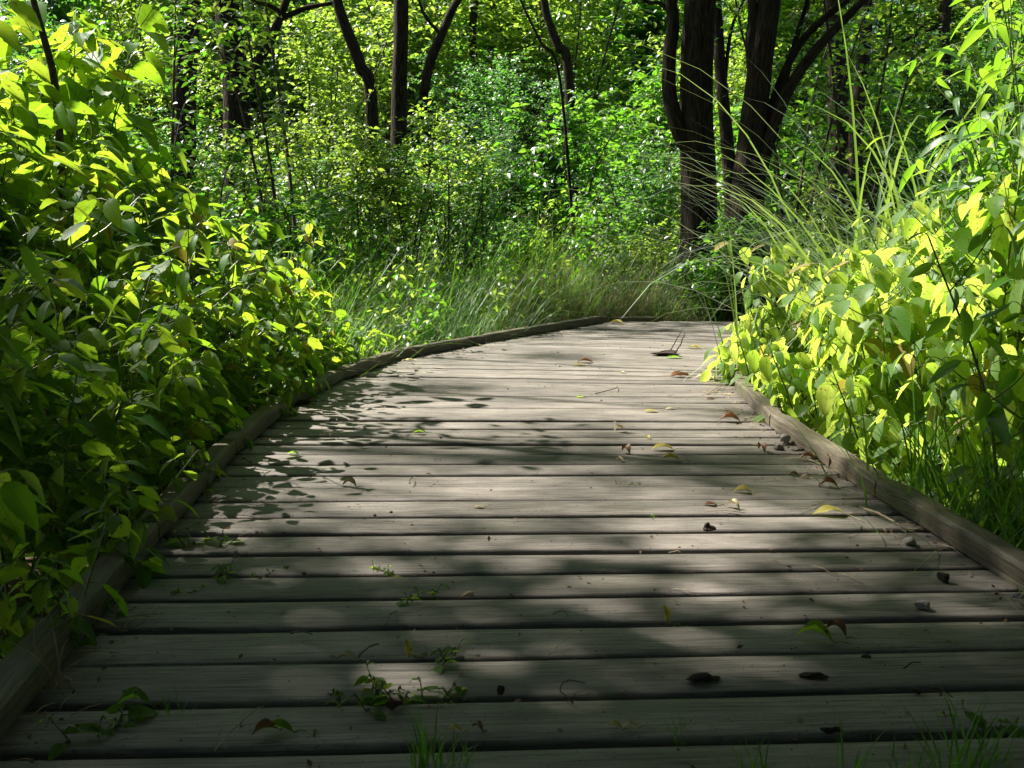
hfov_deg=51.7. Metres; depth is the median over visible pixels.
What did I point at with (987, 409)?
dark leaved plant
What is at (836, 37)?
young tree
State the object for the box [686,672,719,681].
dirt clump
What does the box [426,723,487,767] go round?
grass tuft
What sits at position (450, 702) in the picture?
weed
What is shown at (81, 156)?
leafy plant
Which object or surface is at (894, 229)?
leafy plant
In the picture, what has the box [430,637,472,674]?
weed
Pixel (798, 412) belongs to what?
leafy plant
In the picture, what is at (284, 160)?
shrub
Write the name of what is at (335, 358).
leafy sprig
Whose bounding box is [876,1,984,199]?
young tree
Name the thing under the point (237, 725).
twig
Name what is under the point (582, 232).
leafy weed
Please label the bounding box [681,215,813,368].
reed clump
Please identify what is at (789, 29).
young tree
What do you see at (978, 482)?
grass tuft
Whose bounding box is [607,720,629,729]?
fallen leaf
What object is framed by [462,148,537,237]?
shrub
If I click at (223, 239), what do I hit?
shrub
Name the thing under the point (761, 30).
tree
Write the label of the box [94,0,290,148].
young tree
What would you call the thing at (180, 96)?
tree
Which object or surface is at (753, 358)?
leafy plant
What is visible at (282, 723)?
fallen leaf
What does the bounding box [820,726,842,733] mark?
dirt clump
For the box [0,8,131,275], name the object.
leafy plant
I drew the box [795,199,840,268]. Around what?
leafy weed
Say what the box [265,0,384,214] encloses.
young tree
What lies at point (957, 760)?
grass tuft
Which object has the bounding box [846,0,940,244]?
tree
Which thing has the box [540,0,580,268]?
tree
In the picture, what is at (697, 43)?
tree
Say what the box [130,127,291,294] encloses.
shrub
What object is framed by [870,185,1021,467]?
leafy plant
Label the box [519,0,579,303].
young tree
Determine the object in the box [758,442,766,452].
fallen leaf
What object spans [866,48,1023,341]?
narrow leaved plant
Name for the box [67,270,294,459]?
leafy plant
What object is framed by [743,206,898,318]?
shrub
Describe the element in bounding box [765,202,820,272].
leafy weed
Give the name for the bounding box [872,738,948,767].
grass tuft
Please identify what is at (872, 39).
young tree
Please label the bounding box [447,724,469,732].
fallen leaf
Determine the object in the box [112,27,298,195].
young tree
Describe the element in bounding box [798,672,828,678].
bark chip
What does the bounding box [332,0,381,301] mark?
tree
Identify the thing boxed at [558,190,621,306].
leafy weed
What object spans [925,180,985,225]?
leafy plant
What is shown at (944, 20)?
tree
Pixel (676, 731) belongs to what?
grass tuft
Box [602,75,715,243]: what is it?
young tree
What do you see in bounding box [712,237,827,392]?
leafy plant
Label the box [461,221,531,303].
leafy weed
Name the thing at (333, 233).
leafy weed
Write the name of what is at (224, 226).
leafy plant
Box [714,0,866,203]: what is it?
young tree
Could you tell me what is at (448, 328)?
tall grass
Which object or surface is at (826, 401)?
leafy plant
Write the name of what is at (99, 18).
young tree
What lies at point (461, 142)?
shrub
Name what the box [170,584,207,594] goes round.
weed
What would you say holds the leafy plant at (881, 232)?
on the ground at (16, 581)
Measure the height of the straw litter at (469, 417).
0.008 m
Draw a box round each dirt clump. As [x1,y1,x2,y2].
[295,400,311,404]
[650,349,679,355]
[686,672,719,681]
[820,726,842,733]
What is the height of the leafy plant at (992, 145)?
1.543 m
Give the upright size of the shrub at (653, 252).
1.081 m
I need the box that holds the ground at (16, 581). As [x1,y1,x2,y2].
[0,231,971,658]
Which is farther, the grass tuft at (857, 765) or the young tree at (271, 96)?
the young tree at (271, 96)
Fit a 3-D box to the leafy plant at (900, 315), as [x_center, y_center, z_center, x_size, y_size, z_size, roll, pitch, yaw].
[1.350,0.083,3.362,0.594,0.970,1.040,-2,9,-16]
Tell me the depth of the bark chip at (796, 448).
3.39 m
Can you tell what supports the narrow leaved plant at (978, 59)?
on the ground at (16, 581)
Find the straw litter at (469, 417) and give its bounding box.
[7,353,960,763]
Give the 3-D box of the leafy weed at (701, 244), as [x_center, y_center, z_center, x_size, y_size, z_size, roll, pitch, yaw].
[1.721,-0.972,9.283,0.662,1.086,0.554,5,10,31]
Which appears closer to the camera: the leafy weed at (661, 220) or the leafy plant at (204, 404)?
the leafy plant at (204, 404)
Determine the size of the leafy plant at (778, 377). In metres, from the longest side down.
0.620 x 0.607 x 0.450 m
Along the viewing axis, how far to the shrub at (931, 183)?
14.51 m
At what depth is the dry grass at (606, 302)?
8.62 m
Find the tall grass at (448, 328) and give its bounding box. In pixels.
[62,181,906,424]
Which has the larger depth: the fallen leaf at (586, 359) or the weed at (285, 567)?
the fallen leaf at (586, 359)
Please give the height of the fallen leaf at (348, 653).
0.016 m
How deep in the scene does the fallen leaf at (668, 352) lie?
5.96 m
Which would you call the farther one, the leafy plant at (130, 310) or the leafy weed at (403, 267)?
the leafy weed at (403, 267)
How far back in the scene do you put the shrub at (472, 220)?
9.85 m
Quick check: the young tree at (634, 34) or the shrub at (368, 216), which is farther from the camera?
the young tree at (634, 34)
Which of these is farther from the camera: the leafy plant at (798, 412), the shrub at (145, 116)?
the shrub at (145, 116)
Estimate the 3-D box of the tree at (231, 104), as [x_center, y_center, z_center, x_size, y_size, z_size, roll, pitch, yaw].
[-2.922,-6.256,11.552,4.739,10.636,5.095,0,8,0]
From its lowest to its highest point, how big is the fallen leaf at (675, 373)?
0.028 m
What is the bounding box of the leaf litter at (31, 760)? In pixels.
[9,328,1023,767]
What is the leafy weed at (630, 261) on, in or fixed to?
on the ground at (16, 581)
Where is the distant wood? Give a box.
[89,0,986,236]
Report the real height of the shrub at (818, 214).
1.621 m
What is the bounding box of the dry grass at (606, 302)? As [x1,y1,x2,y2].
[229,209,848,424]
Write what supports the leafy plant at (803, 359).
on the ground at (16, 581)
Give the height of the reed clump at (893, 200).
1.576 m
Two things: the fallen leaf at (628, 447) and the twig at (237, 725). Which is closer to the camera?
the twig at (237, 725)
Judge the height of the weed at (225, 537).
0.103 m
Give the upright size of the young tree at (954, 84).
3.555 m
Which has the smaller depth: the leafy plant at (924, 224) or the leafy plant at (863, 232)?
the leafy plant at (924, 224)
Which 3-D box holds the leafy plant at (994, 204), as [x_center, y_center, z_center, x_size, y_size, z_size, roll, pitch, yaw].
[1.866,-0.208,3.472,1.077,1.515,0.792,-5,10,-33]
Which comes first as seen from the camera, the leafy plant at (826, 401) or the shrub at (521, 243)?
the leafy plant at (826, 401)
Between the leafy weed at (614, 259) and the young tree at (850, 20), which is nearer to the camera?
the leafy weed at (614, 259)
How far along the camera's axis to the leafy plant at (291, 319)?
5.69 m
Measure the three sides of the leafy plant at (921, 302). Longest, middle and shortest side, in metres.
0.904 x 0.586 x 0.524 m
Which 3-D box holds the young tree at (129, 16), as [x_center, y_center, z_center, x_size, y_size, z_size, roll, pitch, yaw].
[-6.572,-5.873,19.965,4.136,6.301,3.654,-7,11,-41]
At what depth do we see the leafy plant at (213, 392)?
3.62 m
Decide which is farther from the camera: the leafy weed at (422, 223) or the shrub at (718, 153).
the shrub at (718, 153)
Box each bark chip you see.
[386,701,399,709]
[497,685,504,694]
[773,443,784,449]
[790,446,803,450]
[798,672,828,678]
[861,654,870,657]
[913,688,921,693]
[936,572,949,583]
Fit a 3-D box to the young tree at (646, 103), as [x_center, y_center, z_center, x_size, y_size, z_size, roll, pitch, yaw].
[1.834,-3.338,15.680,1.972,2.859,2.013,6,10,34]
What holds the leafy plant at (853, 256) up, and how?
on the ground at (16, 581)
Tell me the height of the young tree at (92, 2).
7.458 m
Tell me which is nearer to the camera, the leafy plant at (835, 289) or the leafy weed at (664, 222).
the leafy plant at (835, 289)
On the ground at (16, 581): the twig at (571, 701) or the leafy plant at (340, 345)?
the leafy plant at (340, 345)
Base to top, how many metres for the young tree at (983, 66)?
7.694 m
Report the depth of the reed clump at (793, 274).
6.17 m
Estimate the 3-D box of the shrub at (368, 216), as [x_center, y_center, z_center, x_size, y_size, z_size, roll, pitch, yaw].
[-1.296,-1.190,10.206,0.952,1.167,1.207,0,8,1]
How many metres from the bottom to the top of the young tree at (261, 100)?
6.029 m
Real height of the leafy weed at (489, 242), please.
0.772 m
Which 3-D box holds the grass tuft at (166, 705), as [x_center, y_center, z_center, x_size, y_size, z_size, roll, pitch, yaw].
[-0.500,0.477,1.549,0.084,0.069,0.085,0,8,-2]
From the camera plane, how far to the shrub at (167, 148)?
13.97 m
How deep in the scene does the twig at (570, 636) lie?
1.78 m
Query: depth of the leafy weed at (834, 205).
11.96 m
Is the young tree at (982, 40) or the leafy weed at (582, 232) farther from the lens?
the young tree at (982, 40)
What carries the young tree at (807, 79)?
on the ground at (16, 581)
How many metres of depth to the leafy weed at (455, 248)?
10.25 m
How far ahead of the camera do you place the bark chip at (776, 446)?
3.40 m
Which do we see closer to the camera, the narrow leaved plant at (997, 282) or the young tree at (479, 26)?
the narrow leaved plant at (997, 282)
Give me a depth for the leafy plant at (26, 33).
4.95 m
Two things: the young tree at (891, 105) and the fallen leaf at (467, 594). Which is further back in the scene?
the young tree at (891, 105)
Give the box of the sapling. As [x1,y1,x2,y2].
[30,0,71,261]
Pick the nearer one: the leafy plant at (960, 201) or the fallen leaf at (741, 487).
the fallen leaf at (741, 487)
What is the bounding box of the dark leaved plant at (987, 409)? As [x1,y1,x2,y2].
[905,225,1023,542]
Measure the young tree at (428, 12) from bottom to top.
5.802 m
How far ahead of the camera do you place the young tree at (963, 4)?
19.35 m
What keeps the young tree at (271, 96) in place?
on the ground at (16, 581)
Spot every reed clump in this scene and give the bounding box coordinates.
[472,0,1021,330]
[570,119,932,381]
[618,13,1023,341]
[641,61,976,312]
[660,145,934,342]
[680,227,849,358]
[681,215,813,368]
[774,105,1008,338]
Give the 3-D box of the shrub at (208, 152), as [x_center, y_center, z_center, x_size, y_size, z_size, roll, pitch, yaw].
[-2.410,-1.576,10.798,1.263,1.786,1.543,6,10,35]
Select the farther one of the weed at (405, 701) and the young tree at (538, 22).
the young tree at (538, 22)
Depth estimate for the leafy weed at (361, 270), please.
9.68 m
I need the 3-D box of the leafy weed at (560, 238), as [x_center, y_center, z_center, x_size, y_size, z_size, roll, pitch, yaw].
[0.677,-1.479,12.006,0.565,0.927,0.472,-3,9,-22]
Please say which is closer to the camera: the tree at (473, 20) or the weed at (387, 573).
the weed at (387, 573)
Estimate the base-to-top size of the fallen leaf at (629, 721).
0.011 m
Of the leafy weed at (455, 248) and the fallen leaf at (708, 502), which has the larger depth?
the leafy weed at (455, 248)
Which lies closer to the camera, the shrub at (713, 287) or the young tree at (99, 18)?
the shrub at (713, 287)
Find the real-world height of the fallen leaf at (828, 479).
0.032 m
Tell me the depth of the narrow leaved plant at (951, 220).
4.17 m
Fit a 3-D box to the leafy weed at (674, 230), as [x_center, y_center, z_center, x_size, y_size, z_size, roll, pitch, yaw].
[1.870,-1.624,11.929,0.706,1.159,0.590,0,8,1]
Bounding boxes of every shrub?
[53,104,166,198]
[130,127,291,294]
[133,140,210,189]
[147,110,269,215]
[168,113,293,296]
[180,202,307,301]
[196,142,335,253]
[211,183,365,320]
[254,95,438,311]
[269,153,330,248]
[275,155,386,251]
[311,84,490,306]
[334,200,418,307]
[379,106,527,255]
[379,136,547,318]
[407,82,526,282]
[443,157,566,285]
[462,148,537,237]
[479,89,663,276]
[481,219,552,293]
[518,126,607,238]
[555,192,660,306]
[557,129,680,296]
[584,113,680,261]
[591,220,679,308]
[655,211,774,321]
[667,94,846,247]
[674,129,794,213]
[710,213,817,320]
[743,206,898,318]
[766,171,826,258]
[778,175,955,259]
[781,113,900,241]
[786,124,878,243]
[867,170,954,230]
[892,127,989,204]
[892,139,967,208]
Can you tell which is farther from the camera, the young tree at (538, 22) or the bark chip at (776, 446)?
the young tree at (538, 22)
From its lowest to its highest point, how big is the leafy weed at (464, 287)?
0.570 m
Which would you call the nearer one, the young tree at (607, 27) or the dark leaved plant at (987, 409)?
the dark leaved plant at (987, 409)
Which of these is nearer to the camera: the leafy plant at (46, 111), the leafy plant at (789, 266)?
the leafy plant at (46, 111)
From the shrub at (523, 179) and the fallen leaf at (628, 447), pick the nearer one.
the fallen leaf at (628, 447)
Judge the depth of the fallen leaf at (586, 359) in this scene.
5.65 m
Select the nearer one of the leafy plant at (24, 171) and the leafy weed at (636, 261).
the leafy plant at (24, 171)
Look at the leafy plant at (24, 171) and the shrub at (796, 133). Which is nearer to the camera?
the leafy plant at (24, 171)
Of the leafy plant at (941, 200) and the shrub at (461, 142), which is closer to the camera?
the leafy plant at (941, 200)
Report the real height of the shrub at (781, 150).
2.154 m
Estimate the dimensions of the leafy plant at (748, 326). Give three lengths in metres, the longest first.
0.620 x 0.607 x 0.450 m
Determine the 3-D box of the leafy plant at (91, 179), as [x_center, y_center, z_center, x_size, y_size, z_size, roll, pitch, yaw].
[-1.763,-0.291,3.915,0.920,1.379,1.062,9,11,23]
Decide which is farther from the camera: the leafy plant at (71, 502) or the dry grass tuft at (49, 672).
the leafy plant at (71, 502)
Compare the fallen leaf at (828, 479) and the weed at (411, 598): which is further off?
the fallen leaf at (828, 479)
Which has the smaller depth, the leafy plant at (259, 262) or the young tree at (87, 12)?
the leafy plant at (259, 262)
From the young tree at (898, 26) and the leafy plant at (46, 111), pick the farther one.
the young tree at (898, 26)
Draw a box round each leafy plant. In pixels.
[0,0,81,417]
[0,0,219,274]
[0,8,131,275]
[0,16,52,210]
[0,20,61,263]
[0,67,121,253]
[0,117,190,417]
[0,119,134,425]
[0,189,200,512]
[0,229,261,554]
[0,255,109,598]
[0,257,128,574]
[0,369,180,585]
[0,432,158,625]
[0,469,52,636]
[0,517,91,661]
[1,100,179,457]
[11,302,222,525]
[26,332,248,523]
[27,191,268,503]
[30,150,256,338]
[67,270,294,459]
[74,332,250,514]
[76,153,237,319]
[95,219,294,407]
[100,217,287,469]
[148,249,310,421]
[172,203,307,309]
[189,278,334,417]
[198,295,289,414]
[203,296,315,395]
[211,223,356,406]
[226,317,337,388]
[240,339,320,418]
[279,254,320,325]
[281,332,359,375]
[286,303,365,374]
[327,322,397,367]
[700,318,810,394]
[700,330,783,411]
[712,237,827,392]
[716,308,799,357]
[728,305,798,347]
[741,302,788,335]
[745,344,831,431]
[746,337,827,425]
[751,241,829,325]
[752,363,894,452]
[777,260,948,424]
[786,258,1023,508]
[787,247,894,349]
[801,276,896,416]
[813,266,959,466]
[815,368,949,480]
[817,254,1023,534]
[835,223,875,252]
[852,206,938,295]
[854,413,991,518]
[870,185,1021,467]
[874,217,917,252]
[886,203,952,382]
[891,199,962,440]
[902,431,1023,549]
[912,126,1023,452]
[914,122,1023,377]
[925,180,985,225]
[937,180,981,228]
[947,135,993,182]
[954,162,1013,205]
[960,460,1023,533]
[974,115,1019,171]
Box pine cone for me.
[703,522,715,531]
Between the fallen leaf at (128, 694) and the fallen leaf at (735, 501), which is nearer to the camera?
the fallen leaf at (128, 694)
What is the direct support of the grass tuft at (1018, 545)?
on the ground at (16, 581)
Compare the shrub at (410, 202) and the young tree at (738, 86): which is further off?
the young tree at (738, 86)
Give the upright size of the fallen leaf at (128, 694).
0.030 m
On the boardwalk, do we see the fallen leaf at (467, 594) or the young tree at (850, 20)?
the fallen leaf at (467, 594)
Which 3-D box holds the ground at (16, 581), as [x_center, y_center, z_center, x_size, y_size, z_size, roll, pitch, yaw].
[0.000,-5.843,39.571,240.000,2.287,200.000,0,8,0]
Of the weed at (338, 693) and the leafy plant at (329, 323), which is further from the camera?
the leafy plant at (329, 323)
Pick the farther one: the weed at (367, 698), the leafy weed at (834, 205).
the leafy weed at (834, 205)
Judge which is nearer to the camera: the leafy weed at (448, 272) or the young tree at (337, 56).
the leafy weed at (448, 272)
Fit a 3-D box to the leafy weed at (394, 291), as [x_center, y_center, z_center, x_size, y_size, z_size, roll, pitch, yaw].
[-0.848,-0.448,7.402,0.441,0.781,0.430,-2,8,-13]
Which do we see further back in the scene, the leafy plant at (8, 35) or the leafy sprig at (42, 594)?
the leafy plant at (8, 35)
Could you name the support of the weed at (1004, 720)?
on the boardwalk
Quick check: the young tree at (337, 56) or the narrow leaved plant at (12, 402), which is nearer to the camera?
the narrow leaved plant at (12, 402)
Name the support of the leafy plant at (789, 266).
on the ground at (16, 581)
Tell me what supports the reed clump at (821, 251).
on the ground at (16, 581)
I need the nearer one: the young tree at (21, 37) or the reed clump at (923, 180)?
the reed clump at (923, 180)
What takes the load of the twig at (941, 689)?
on the boardwalk
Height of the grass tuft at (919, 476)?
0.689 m
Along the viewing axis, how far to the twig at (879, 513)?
2.58 m
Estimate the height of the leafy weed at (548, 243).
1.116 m
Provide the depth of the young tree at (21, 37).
13.38 m
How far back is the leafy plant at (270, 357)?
4.79 m
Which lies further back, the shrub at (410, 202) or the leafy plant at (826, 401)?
the shrub at (410, 202)
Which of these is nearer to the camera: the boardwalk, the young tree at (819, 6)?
the boardwalk
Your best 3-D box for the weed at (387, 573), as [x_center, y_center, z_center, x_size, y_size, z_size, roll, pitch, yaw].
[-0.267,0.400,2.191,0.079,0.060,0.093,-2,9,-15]
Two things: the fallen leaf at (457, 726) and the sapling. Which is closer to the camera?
the fallen leaf at (457, 726)
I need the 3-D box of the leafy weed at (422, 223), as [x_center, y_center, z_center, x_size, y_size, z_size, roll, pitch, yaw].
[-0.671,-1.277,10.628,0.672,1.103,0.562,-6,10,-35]
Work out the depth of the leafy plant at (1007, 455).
2.76 m
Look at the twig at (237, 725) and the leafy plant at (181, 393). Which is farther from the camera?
the leafy plant at (181, 393)
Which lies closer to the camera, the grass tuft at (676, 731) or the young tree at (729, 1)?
the grass tuft at (676, 731)
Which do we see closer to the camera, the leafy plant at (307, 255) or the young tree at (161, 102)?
the leafy plant at (307, 255)
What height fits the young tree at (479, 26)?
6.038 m
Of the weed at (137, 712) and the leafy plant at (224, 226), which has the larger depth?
the leafy plant at (224, 226)
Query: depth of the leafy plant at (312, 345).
4.33 m
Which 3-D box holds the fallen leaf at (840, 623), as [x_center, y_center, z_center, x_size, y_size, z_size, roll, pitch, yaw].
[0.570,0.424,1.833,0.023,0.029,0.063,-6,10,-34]
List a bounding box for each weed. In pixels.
[39,689,157,761]
[103,589,128,617]
[163,529,241,557]
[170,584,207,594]
[211,556,243,584]
[235,193,291,242]
[264,565,288,572]
[315,196,349,263]
[323,687,356,708]
[339,205,414,323]
[340,660,393,721]
[344,235,382,312]
[349,254,400,344]
[352,275,384,339]
[364,264,421,357]
[366,250,443,349]
[370,560,400,576]
[373,676,465,705]
[395,283,453,346]
[396,583,449,606]
[402,202,471,302]
[406,218,438,282]
[410,243,469,331]
[417,688,456,703]
[429,224,484,292]
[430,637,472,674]
[432,197,477,275]
[437,278,477,341]
[459,200,502,261]
[459,238,498,291]
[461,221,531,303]
[465,264,526,331]
[506,257,558,325]
[508,189,566,270]
[522,224,559,284]
[525,250,587,322]
[529,194,582,267]
[541,215,589,278]
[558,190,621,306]
[563,206,607,292]
[584,236,632,312]
[602,225,655,289]
[613,236,650,308]
[636,210,676,275]
[641,204,680,295]
[650,199,680,270]
[669,212,680,287]
[670,213,680,287]
[672,622,689,626]
[677,211,726,285]
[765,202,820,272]
[771,184,819,239]
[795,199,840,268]
[802,183,854,256]
[938,710,985,738]
[946,699,1023,738]
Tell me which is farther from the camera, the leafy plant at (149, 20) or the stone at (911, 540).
the leafy plant at (149, 20)
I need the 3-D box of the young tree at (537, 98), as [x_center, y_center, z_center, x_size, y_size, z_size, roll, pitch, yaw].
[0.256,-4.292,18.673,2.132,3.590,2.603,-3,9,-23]
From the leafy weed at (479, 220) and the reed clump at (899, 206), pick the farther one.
the leafy weed at (479, 220)
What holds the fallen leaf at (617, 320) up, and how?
on the boardwalk
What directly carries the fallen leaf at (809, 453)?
on the boardwalk
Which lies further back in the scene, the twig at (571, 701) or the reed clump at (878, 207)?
the reed clump at (878, 207)
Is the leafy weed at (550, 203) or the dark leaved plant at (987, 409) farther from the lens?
the leafy weed at (550, 203)
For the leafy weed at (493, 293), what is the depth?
7.24 m
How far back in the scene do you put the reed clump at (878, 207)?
5.28 m
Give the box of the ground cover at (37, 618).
[1,222,955,640]
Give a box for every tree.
[0,0,96,138]
[0,0,136,139]
[0,0,276,232]
[3,7,130,145]
[27,0,123,137]
[70,22,172,144]
[71,5,144,113]
[83,0,158,139]
[83,0,248,149]
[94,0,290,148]
[101,0,367,216]
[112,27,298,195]
[116,25,266,189]
[132,0,330,265]
[173,0,200,233]
[210,18,280,190]
[214,0,332,218]
[249,0,374,198]
[260,0,448,249]
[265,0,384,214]
[277,0,488,225]
[294,50,391,239]
[307,0,492,243]
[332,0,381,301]
[355,25,460,223]
[389,0,461,286]
[389,0,542,229]
[407,41,598,233]
[424,42,546,225]
[426,0,604,242]
[437,0,680,239]
[448,0,652,238]
[468,0,479,180]
[479,41,580,235]
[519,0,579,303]
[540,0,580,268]
[552,0,683,236]
[552,0,720,203]
[575,54,680,234]
[577,84,675,219]
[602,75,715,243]
[635,21,809,225]
[643,0,719,320]
[676,0,939,258]
[676,10,826,217]
[679,0,919,237]
[680,0,802,208]
[713,9,743,180]
[714,0,744,221]
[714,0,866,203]
[722,0,866,321]
[772,19,917,202]
[776,0,979,249]
[788,0,955,199]
[791,52,980,238]
[818,0,987,201]
[825,0,848,257]
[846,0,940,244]
[846,0,1023,171]
[856,39,1021,196]
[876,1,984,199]
[902,0,1023,181]
[937,0,954,179]
[960,0,1021,153]
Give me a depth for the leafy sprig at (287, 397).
4.00 m
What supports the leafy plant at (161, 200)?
on the ground at (16, 581)
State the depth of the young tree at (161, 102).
15.93 m
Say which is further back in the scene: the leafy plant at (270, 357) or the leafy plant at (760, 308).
the leafy plant at (760, 308)
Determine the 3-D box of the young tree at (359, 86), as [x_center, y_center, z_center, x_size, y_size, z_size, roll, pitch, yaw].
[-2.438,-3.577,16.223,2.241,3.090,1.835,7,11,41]
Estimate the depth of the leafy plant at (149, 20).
5.00 m
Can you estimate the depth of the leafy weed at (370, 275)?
7.91 m
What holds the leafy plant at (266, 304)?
on the ground at (16, 581)
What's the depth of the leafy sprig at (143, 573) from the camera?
2.15 m
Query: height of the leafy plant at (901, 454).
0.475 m
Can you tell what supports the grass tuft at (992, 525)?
on the ground at (16, 581)
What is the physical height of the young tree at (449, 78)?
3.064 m
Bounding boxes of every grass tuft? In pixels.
[0,609,150,699]
[144,685,200,718]
[390,690,486,767]
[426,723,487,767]
[650,715,706,746]
[705,726,774,767]
[727,333,1022,538]
[771,387,1023,582]
[783,345,1023,537]
[791,710,921,767]
[833,416,1023,554]
[854,350,1023,550]
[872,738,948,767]
[881,461,1023,629]
[891,676,1023,767]
[955,713,1023,767]
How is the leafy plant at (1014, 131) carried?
on the ground at (16, 581)
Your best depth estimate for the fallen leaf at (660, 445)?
3.40 m
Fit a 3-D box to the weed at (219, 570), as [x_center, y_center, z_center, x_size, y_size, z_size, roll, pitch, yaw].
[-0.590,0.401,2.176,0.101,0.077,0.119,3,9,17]
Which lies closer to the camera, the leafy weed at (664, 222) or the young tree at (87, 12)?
the leafy weed at (664, 222)
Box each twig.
[92,613,163,624]
[213,706,263,751]
[290,630,311,633]
[358,643,378,657]
[549,634,605,658]
[560,679,584,703]
[863,507,895,522]
[931,687,952,697]
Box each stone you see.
[780,433,790,443]
[903,537,916,544]
[914,600,929,609]
[1012,592,1023,598]
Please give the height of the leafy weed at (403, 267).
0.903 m
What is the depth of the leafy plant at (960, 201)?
4.59 m
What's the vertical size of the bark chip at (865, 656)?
0.007 m
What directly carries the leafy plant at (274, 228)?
on the ground at (16, 581)
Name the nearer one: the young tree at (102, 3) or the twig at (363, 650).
the twig at (363, 650)
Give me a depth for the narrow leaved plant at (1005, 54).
4.25 m
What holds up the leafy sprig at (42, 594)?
on the ground at (16, 581)
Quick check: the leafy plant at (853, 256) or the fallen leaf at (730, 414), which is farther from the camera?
the leafy plant at (853, 256)
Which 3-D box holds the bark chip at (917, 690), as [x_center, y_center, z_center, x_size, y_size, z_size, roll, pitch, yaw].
[0.619,0.469,1.613,0.014,0.008,0.014,0,8,-3]
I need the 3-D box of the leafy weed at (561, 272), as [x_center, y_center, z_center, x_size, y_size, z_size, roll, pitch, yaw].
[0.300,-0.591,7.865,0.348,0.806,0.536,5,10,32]
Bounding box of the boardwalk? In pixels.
[0,316,1023,767]
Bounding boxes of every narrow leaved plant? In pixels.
[0,245,114,593]
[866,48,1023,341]
[897,102,1023,345]
[898,0,1023,267]
[919,46,1023,104]
[944,149,1016,232]
[954,170,1023,440]
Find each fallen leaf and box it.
[117,687,167,706]
[251,718,282,735]
[264,719,305,732]
[337,650,362,661]
[342,477,362,486]
[404,638,412,657]
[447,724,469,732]
[461,591,474,597]
[472,720,487,731]
[577,358,597,362]
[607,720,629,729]
[609,319,628,323]
[622,444,630,454]
[622,719,646,727]
[652,443,682,449]
[661,453,688,460]
[663,604,671,622]
[668,371,693,376]
[704,501,723,505]
[719,411,747,421]
[726,499,745,509]
[734,485,759,492]
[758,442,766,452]
[796,620,849,643]
[800,451,820,461]
[813,505,861,514]
[819,476,846,487]
[826,618,855,639]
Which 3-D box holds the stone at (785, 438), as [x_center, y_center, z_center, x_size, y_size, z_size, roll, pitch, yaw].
[0.908,0.181,3.505,0.033,0.033,0.035,2,8,13]
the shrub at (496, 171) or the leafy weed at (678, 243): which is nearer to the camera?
the leafy weed at (678, 243)
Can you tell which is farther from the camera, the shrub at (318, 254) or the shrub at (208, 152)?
the shrub at (208, 152)
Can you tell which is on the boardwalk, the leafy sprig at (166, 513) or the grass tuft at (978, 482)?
the leafy sprig at (166, 513)
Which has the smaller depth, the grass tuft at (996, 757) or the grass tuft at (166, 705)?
the grass tuft at (996, 757)
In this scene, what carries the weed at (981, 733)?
on the boardwalk
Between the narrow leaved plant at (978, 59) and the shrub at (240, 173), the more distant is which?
the shrub at (240, 173)
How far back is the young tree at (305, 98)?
21.71 m
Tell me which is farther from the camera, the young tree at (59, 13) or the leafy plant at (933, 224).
the young tree at (59, 13)
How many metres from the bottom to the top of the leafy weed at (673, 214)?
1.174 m
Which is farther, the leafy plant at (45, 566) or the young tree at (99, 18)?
the young tree at (99, 18)
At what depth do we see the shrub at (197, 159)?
12.11 m
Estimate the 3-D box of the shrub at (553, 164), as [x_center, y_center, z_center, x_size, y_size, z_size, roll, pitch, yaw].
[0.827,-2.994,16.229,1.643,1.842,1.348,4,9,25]
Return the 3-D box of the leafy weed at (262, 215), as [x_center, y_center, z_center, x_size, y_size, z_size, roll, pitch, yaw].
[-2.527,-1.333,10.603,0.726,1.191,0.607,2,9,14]
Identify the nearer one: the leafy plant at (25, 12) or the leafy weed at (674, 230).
the leafy plant at (25, 12)
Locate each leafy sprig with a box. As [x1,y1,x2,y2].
[0,509,142,649]
[57,469,170,588]
[130,449,209,521]
[159,416,226,487]
[201,409,252,450]
[238,361,297,417]
[278,351,342,390]
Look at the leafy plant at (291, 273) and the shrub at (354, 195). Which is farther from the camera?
the shrub at (354, 195)
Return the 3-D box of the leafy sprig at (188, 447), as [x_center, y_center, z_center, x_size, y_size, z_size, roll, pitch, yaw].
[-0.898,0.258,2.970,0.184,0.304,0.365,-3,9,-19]
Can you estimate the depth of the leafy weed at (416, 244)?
11.55 m
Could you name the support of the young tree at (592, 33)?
on the ground at (16, 581)
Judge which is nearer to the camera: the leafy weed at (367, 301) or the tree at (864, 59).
the leafy weed at (367, 301)
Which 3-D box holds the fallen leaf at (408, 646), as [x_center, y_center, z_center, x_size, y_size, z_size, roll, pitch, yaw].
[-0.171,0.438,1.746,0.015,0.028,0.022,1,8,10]
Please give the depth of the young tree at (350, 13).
20.37 m
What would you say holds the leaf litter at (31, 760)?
on the boardwalk
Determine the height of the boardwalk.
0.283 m
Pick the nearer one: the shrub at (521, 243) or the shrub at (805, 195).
the shrub at (521, 243)
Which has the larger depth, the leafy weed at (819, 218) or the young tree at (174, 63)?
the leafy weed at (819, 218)
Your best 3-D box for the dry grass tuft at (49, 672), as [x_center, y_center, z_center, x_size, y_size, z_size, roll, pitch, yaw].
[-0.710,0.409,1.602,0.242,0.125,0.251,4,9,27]
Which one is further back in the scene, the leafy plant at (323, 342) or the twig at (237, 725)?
the leafy plant at (323, 342)

